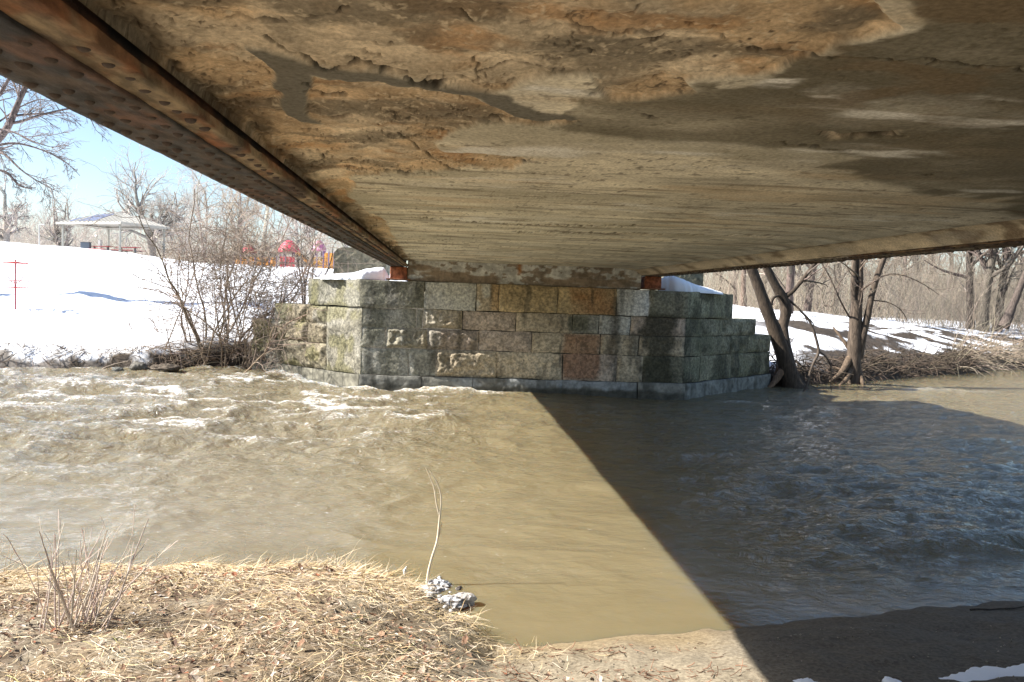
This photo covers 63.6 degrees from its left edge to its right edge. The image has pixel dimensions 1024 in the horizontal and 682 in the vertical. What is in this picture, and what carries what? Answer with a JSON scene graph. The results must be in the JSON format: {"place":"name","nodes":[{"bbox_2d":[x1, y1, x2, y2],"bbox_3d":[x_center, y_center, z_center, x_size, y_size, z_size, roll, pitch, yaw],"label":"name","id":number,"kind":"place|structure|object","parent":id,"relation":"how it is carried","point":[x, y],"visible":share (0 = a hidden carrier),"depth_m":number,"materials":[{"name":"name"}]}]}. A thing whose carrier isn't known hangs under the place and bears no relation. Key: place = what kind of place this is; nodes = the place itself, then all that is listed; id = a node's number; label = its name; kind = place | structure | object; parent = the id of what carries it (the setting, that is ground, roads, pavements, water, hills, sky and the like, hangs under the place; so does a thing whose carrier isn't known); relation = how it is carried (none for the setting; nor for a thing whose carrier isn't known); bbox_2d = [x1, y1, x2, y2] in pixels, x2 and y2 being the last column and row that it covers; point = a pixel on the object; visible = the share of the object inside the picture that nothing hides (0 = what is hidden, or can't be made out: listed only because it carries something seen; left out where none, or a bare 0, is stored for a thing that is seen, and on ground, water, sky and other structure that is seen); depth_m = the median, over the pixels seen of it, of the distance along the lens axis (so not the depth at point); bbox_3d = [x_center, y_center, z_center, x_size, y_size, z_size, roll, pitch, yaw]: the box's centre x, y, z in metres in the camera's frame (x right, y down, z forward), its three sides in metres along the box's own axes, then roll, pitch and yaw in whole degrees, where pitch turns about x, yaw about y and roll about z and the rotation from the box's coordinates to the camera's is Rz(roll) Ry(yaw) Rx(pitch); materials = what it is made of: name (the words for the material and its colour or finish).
{"place":"outdoors","nodes":[
{"label":"outdoors","id":0,"kind":"place"},
{"bbox_2d":[121,317,133,330],"bbox_3d":[-10.200,-0.475,21.893,0.574,0.433,0.311,5,4,44],"label":"dead weed","id":1,"kind":"object","parent":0,"point":[128,328],"visible":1,"depth_m":21.80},
{"bbox_2d":[0,541,597,681],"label":"dry grass","id":2,"kind":"structure","parent":0,"point":[371,573],"depth_m":4.73,"materials":[{"name":"plant"}]},
{"bbox_2d":[0,365,1023,646],"bbox_3d":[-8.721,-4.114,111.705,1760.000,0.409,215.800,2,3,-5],"label":"river water","id":3,"kind":"structure","parent":0,"point":[574,517],"depth_m":9.41,"materials":[{"name":"brown liquid"}]},
{"bbox_2d":[112,367,122,370],"bbox_3d":[-9.504,0.706,19.899,0.263,0.172,0.236,2,3,-5],"label":"river rock","id":4,"kind":"object","parent":3,"relation":"in","point":[117,369],"visible":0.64,"depth_m":19.83,"materials":[{"name":"stone"}]},
{"bbox_2d":[129,361,148,369],"bbox_3d":[-9.027,0.641,20.027,0.450,0.322,0.347,2,3,-5],"label":"river rock","id":5,"kind":"object","parent":3,"relation":"in","point":[136,365],"visible":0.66,"depth_m":19.92,"materials":[{"name":"stone"}]},
{"bbox_2d":[148,363,181,372],"bbox_3d":[-8.536,0.668,20.282,0.781,0.231,0.718,2,3,-5],"label":"rock","id":6,"kind":"object","parent":3,"relation":"in","point":[169,368],"visible":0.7,"depth_m":20.09,"materials":[{"name":"stone"}]},
{"bbox_2d":[455,592,476,606],"bbox_3d":[-0.346,1.837,5.870,0.200,0.110,0.104,2,3,-5],"label":"ice lump","id":7,"kind":"object","parent":3,"relation":"in","point":[471,599],"visible":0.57,"depth_m":5.84,"materials":[{"name":"white ice"}]},
{"bbox_2d":[799,310,831,391],"bbox_3d":[8.118,0.448,22.152,1.049,2.540,0.084,2,3,-5],"label":"dead branch","id":8,"kind":"object","parent":3,"relation":"in","point":[816,341],"visible":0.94,"depth_m":22.13,"materials":[{"name":"brown wood"}]},
{"bbox_2d":[0,565,1023,681],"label":"river shore","id":9,"kind":"structure","parent":0,"point":[818,658],"depth_m":4.71,"materials":[{"name":"beige plant"}]},
{"bbox_2d":[0,540,14,572],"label":"dry stem","id":10,"kind":"object","parent":9,"relation":"on","point":[6,558],"visible":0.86,"depth_m":5.39,"materials":[{"name":"beige plant"}]},
{"bbox_2d":[36,567,38,617],"bbox_3d":[-2.511,1.337,4.373,0.013,0.336,0.064,0,4,-33],"label":"dry stem","id":11,"kind":"object","parent":9,"relation":"on","point":[38,592],"visible":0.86,"depth_m":4.37,"materials":[{"name":"brown plant"}]},
{"bbox_2d":[2,507,177,634],"bbox_3d":[-2.154,1.184,4.224,0.734,0.711,0.530,3,3,17],"label":"bare shrub","id":12,"kind":"object","parent":9,"relation":"on","point":[84,614],"visible":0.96,"depth_m":4.28,"materials":[{"name":"brown plant"}]},
{"bbox_2d":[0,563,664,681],"bbox_3d":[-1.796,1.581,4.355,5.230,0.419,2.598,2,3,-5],"label":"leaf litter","id":13,"kind":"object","parent":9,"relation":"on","point":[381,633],"visible":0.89,"depth_m":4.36,"materials":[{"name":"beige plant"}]},
{"bbox_2d":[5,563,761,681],"bbox_3d":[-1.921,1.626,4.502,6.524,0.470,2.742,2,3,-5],"label":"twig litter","id":14,"kind":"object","parent":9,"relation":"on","point":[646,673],"visible":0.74,"depth_m":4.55,"materials":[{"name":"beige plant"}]},
{"bbox_2d":[426,469,441,583],"bbox_3d":[-0.598,1.394,6.229,0.136,0.882,0.021,2,3,-5],"label":"sapling","id":15,"kind":"object","parent":9,"relation":"on","point":[434,549],"visible":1,"depth_m":6.23,"materials":[{"name":"beige plant"}]},
{"bbox_2d":[412,576,466,613],"bbox_3d":[-0.511,1.802,5.838,0.407,0.303,1.270,2,3,-5],"label":"ice clump","id":16,"kind":"object","parent":9,"relation":"on","point":[455,602],"visible":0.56,"depth_m":5.80,"materials":[{"name":"white ice"}]},
{"bbox_2d":[793,678,815,681],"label":"snow patch","id":17,"kind":"object","parent":9,"relation":"on","point":[804,680],"visible":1,"depth_m":4.41,"materials":[{"name":"white snow"}]},
{"bbox_2d":[882,676,901,681],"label":"snow patch","id":18,"kind":"object","parent":9,"relation":"on","point":[887,679],"visible":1,"depth_m":4.40,"materials":[{"name":"white snow"}]},
{"bbox_2d":[939,663,1023,681],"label":"snow patch","id":19,"kind":"object","parent":9,"relation":"on","point":[981,673],"visible":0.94,"depth_m":4.54,"materials":[{"name":"white snow"}]},
{"bbox_2d":[970,608,1005,610],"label":"washed up twig","id":20,"kind":"object","parent":9,"relation":"on","point":[973,609],"visible":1,"depth_m":5.94,"materials":[{"name":"brown wood"}]},
{"bbox_2d":[1005,606,1023,609],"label":"washed up twig","id":21,"kind":"object","parent":9,"relation":"on","point":[1014,608],"visible":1,"depth_m":5.96,"materials":[{"name":"brown wood"}]},
{"bbox_2d":[0,241,1023,386],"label":"snowy bank","id":22,"kind":"structure","parent":0,"point":[64,298],"depth_m":26.58,"materials":[{"name":"white snow"}]},
{"bbox_2d":[1,259,28,309],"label":"disc golf basket","id":23,"kind":"object","parent":22,"relation":"on","point":[16,282],"visible":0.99,"depth_m":22.91,"materials":[{"name":"metal"}]},
{"bbox_2d":[0,161,36,241],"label":"oak tree","id":24,"kind":"object","parent":22,"relation":"on","point":[6,232],"visible":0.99,"depth_m":83.74,"materials":[{"name":"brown plant"}]},
{"bbox_2d":[36,207,59,244],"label":"bare tree","id":25,"kind":"object","parent":22,"relation":"on","point":[47,219],"visible":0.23,"depth_m":119.98,"materials":[{"name":"grey plant"}]},
{"bbox_2d":[0,75,111,210],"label":"overhanging tree","id":26,"kind":"object","parent":22,"relation":"on","point":[5,129],"visible":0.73,"depth_m":25.00,"materials":[{"name":"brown plant"}]},
{"bbox_2d":[27,181,85,247],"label":"young tree","id":27,"kind":"object","parent":22,"relation":"on","point":[55,235],"visible":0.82,"depth_m":87.42,"materials":[{"name":"grey plant"}]},
{"bbox_2d":[87,246,114,250],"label":"picnic table","id":28,"kind":"object","parent":22,"relation":"on","point":[94,247],"visible":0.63,"depth_m":79.53,"materials":[{"name":"paint"}]},
{"bbox_2d":[0,341,206,368],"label":"bank roots","id":29,"kind":"object","parent":22,"relation":"on","point":[107,364],"visible":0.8,"depth_m":20.31,"materials":[{"name":"brown plant"}]},
{"bbox_2d":[56,213,169,255],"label":"picnic shelter","id":30,"kind":"object","parent":22,"relation":"on","point":[111,222],"visible":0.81,"depth_m":79.83,"materials":[{"name":"paint"}]},
{"bbox_2d":[80,242,91,248],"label":"storage bin","id":31,"kind":"object","parent":30,"relation":"in","point":[85,245],"visible":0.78,"depth_m":79.43,"materials":[{"name":"paint"}]},
{"bbox_2d":[97,239,101,249],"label":"utility box","id":32,"kind":"object","parent":30,"relation":"attached to","point":[100,243],"visible":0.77,"depth_m":79.55,"materials":[{"name":"paint"}]},
{"bbox_2d":[102,361,127,368],"bbox_3d":[-9.646,0.620,19.912,0.721,0.298,0.061,1,3,-12],"label":"driftwood","id":33,"kind":"object","parent":22,"relation":"on","point":[113,364],"visible":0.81,"depth_m":19.91,"materials":[{"name":"brown wood"}]},
{"bbox_2d":[111,247,141,253],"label":"picnic table","id":34,"kind":"object","parent":22,"relation":"on","point":[128,250],"visible":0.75,"depth_m":78.94,"materials":[{"name":"paint"}]},
{"bbox_2d":[81,142,207,256],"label":"oak tree","id":35,"kind":"object","parent":22,"relation":"on","point":[151,213],"visible":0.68,"depth_m":93.47,"materials":[{"name":"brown plant"}]},
{"bbox_2d":[136,301,165,331],"bbox_3d":[-9.563,-0.655,21.882,0.526,0.841,0.602,4,3,28],"label":"dead weed","id":36,"kind":"object","parent":22,"relation":"on","point":[153,316],"visible":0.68,"depth_m":21.91,"materials":[{"name":"beige plant"}]},
{"bbox_2d":[0,190,348,266],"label":"hilltop brush","id":37,"kind":"object","parent":22,"relation":"on","point":[25,237],"visible":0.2,"depth_m":106.55,"materials":[{"name":"brown plant"}]},
{"bbox_2d":[156,196,201,260],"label":"bare tree","id":38,"kind":"object","parent":22,"relation":"on","point":[173,236],"visible":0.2,"depth_m":101.17,"materials":[{"name":"grey plant"}]},
{"bbox_2d":[175,161,260,262],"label":"bare tree","id":39,"kind":"object","parent":22,"relation":"on","point":[197,189],"visible":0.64,"depth_m":75.97,"materials":[{"name":"grey plant"}]},
{"bbox_2d":[57,154,380,376],"bbox_3d":[-6.754,-1.868,21.733,7.403,7.434,7.294,3,3,12],"label":"tangled shrub","id":40,"kind":"object","parent":22,"relation":"on","point":[249,289],"visible":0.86,"depth_m":21.09,"materials":[{"name":"brown plant"}]},
{"bbox_2d":[198,186,272,263],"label":"bare tree","id":41,"kind":"object","parent":22,"relation":"on","point":[247,214],"visible":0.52,"depth_m":59.23,"materials":[{"name":"grey plant"}]},
{"bbox_2d":[233,255,276,266],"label":"climbing wall","id":42,"kind":"structure","parent":22,"relation":"on","point":[259,262],"depth_m":66.36,"materials":[{"name":"paint"}]},
{"bbox_2d":[246,201,295,265],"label":"bare tree","id":43,"kind":"object","parent":22,"relation":"on","point":[266,218],"visible":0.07,"depth_m":76.26,"materials":[{"name":"grey plant"}]},
{"bbox_2d":[258,204,315,266],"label":"bare tree","id":44,"kind":"object","parent":22,"relation":"on","point":[284,229],"visible":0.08,"depth_m":90.00,"materials":[{"name":"grey plant"}]},
{"bbox_2d":[278,240,299,266],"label":"play tower","id":45,"kind":"structure","parent":22,"relation":"on","point":[289,246],"depth_m":64.02,"materials":[{"name":"paint"}]},
{"bbox_2d":[278,223,336,303],"bbox_3d":[-5.641,-1.978,24.020,2.103,3.107,2.057,5,4,42],"label":"wiry shrub","id":46,"kind":"object","parent":22,"relation":"on","point":[309,265],"visible":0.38,"depth_m":23.89,"materials":[{"name":"brown plant"}]},
{"bbox_2d":[277,215,338,262],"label":"bare tree","id":47,"kind":"object","parent":22,"relation":"on","point":[305,228],"visible":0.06,"depth_m":72.37,"materials":[{"name":"grey plant"}]},
{"bbox_2d":[313,240,326,267],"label":"play tower","id":48,"kind":"structure","parent":22,"relation":"on","point":[321,246],"depth_m":72.20,"materials":[{"name":"paint"}]},
{"bbox_2d":[323,251,333,268],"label":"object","id":49,"kind":"structure","parent":22,"relation":"on","point":[326,256],"depth_m":66.76,"materials":[{"name":"paint"}]},
{"bbox_2d":[333,247,389,276],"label":"boulder","id":50,"kind":"structure","parent":22,"relation":"on","point":[340,257],"depth_m":22.84,"materials":[{"name":"grey stone"}]},
{"bbox_2d":[252,278,770,399],"bbox_3d":[0.339,0.160,20.910,14.084,3.096,4.016,2,3,-5],"label":"bridge abutment","id":51,"kind":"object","parent":22,"relation":"on","point":[615,343],"visible":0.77,"depth_m":19.07,"materials":[{"name":"stone"}]},
{"bbox_2d":[317,267,389,280],"bbox_3d":[-3.770,-1.597,19.629,1.498,0.336,1.774,0,4,-32],"label":"snow drift","id":52,"kind":"object","parent":51,"relation":"on","point":[378,273],"visible":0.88,"depth_m":19.02,"materials":[{"name":"white snow"}]},
{"bbox_2d":[0,0,1023,289],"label":"girder bridge","id":53,"kind":"structure","parent":51,"relation":"on","point":[614,144],"depth_m":3.38,"materials":[{"name":"concrete"}]},
{"bbox_2d":[659,276,722,293],"bbox_3d":[4.459,-1.378,20.308,2.247,0.417,1.227,0,4,-37],"label":"snow drift","id":54,"kind":"object","parent":51,"relation":"on","point":[672,283],"visible":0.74,"depth_m":19.56,"materials":[{"name":"white snow"}]},
{"bbox_2d":[662,273,703,285],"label":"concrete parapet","id":55,"kind":"structure","parent":22,"relation":"on","point":[697,279],"depth_m":22.39,"materials":[{"name":"grey concrete"}]},
{"bbox_2d":[704,270,739,304],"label":"woodland tree","id":56,"kind":"object","parent":22,"relation":"on","point":[734,297],"visible":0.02,"depth_m":50.97,"materials":[{"name":"brown plant"}]},
{"bbox_2d":[740,270,746,306],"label":"woodland tree","id":57,"kind":"object","parent":22,"relation":"on","point":[743,281],"depth_m":45.93,"materials":[{"name":"brown plant"}]},
{"bbox_2d":[744,265,794,313],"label":"woodland tree","id":58,"kind":"object","parent":22,"relation":"on","point":[790,278],"visible":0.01,"depth_m":40.90,"materials":[{"name":"brown plant"}]},
{"bbox_2d":[746,263,834,388],"bbox_3d":[7.850,-1.013,23.229,4.116,5.138,1.109,1,3,-12],"label":"leaning tree","id":59,"kind":"object","parent":22,"relation":"on","point":[786,370],"visible":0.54,"depth_m":22.96,"materials":[{"name":"brown plant"}]},
{"bbox_2d":[776,259,873,311],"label":"woodland tree","id":60,"kind":"object","parent":22,"relation":"on","point":[807,299],"visible":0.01,"depth_m":47.19,"materials":[{"name":"brown plant"}]},
{"bbox_2d":[769,330,883,386],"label":"tangled roots","id":61,"kind":"object","parent":22,"relation":"on","point":[815,369],"visible":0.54,"depth_m":24.42,"materials":[{"name":"brown plant"}]},
{"bbox_2d":[818,263,849,312],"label":"woodland tree","id":62,"kind":"object","parent":22,"relation":"on","point":[826,284],"visible":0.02,"depth_m":71.87,"materials":[{"name":"brown plant"}]},
{"bbox_2d":[824,258,898,314],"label":"woodland tree","id":63,"kind":"object","parent":22,"relation":"on","point":[845,274],"visible":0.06,"depth_m":60.00,"materials":[{"name":"brown plant"}]},
{"bbox_2d":[703,246,1023,337],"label":"woodland brush","id":64,"kind":"object","parent":22,"relation":"on","point":[800,294],"visible":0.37,"depth_m":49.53,"materials":[{"name":"brown plant"}]},
{"bbox_2d":[810,258,956,384],"bbox_3d":[10.897,-1.487,24.761,4.392,5.863,2.562,2,3,-5],"label":"tree","id":65,"kind":"object","parent":22,"relation":"on","point":[854,344],"visible":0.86,"depth_m":24.52,"materials":[{"name":"brown plant"}]},
{"bbox_2d":[863,255,922,317],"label":"woodland tree","id":66,"kind":"object","parent":22,"relation":"on","point":[904,261],"visible":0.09,"depth_m":56.98,"materials":[{"name":"brown plant"}]},
{"bbox_2d":[871,255,923,316],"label":"woodland tree","id":67,"kind":"object","parent":22,"relation":"on","point":[889,282],"visible":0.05,"depth_m":64.08,"materials":[{"name":"brown plant"}]},
{"bbox_2d":[828,328,998,381],"bbox_3d":[14.165,0.770,29.117,11.872,2.563,2.885,-1,4,-41],"label":"dead brush","id":68,"kind":"object","parent":22,"relation":"on","point":[920,362],"visible":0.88,"depth_m":28.72,"materials":[{"name":"brown plant"}]},
{"bbox_2d":[901,253,964,315],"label":"woodland tree","id":69,"kind":"object","parent":22,"relation":"on","point":[921,265],"visible":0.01,"depth_m":72.60,"materials":[{"name":"brown plant"}]},
{"bbox_2d":[908,253,959,315],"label":"woodland tree","id":70,"kind":"object","parent":22,"relation":"on","point":[934,269],"visible":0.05,"depth_m":88.64,"materials":[{"name":"brown plant"}]},
{"bbox_2d":[936,252,977,318],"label":"woodland tree","id":71,"kind":"object","parent":22,"relation":"on","point":[955,265],"visible":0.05,"depth_m":62.11,"materials":[{"name":"brown plant"}]},
{"bbox_2d":[924,248,1014,329],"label":"riverside tree","id":72,"kind":"object","parent":22,"relation":"on","point":[969,289],"visible":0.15,"depth_m":45.87,"materials":[{"name":"brown plant"}]},
{"bbox_2d":[923,304,1023,376],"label":"dry reeds","id":73,"kind":"object","parent":22,"relation":"on","point":[1010,351],"visible":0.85,"depth_m":33.29,"materials":[{"name":"brown plant"}]},
{"bbox_2d":[964,247,1023,331],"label":"riverside tree","id":74,"kind":"object","parent":22,"relation":"on","point":[1001,265],"visible":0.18,"depth_m":45.85,"materials":[{"name":"brown plant"}]},
{"bbox_2d":[968,246,1023,331],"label":"riverside tree","id":75,"kind":"object","parent":22,"relation":"on","point":[987,265],"visible":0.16,"depth_m":44.93,"materials":[{"name":"brown plant"}]},
{"bbox_2d":[982,246,1023,316],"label":"woodland tree","id":76,"kind":"object","parent":22,"relation":"on","point":[1015,262],"visible":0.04,"depth_m":64.67,"materials":[{"name":"brown plant"}]},
{"bbox_2d":[998,270,1023,328],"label":"slanting tree","id":77,"kind":"object","parent":22,"relation":"on","point":[1009,313],"visible":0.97,"depth_m":41.90,"materials":[{"name":"brown plant"}]},
{"bbox_2d":[0,76,1023,303],"label":"sky","id":78,"kind":"structure","parent":0,"point":[93,151],"materials":[{"name":"blue"}]},
{"bbox_2d":[398,617,1023,681],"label":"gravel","id":79,"kind":"structure","parent":0,"point":[760,647],"depth_m":4.92,"materials":[{"name":"gravel"}]}
]}

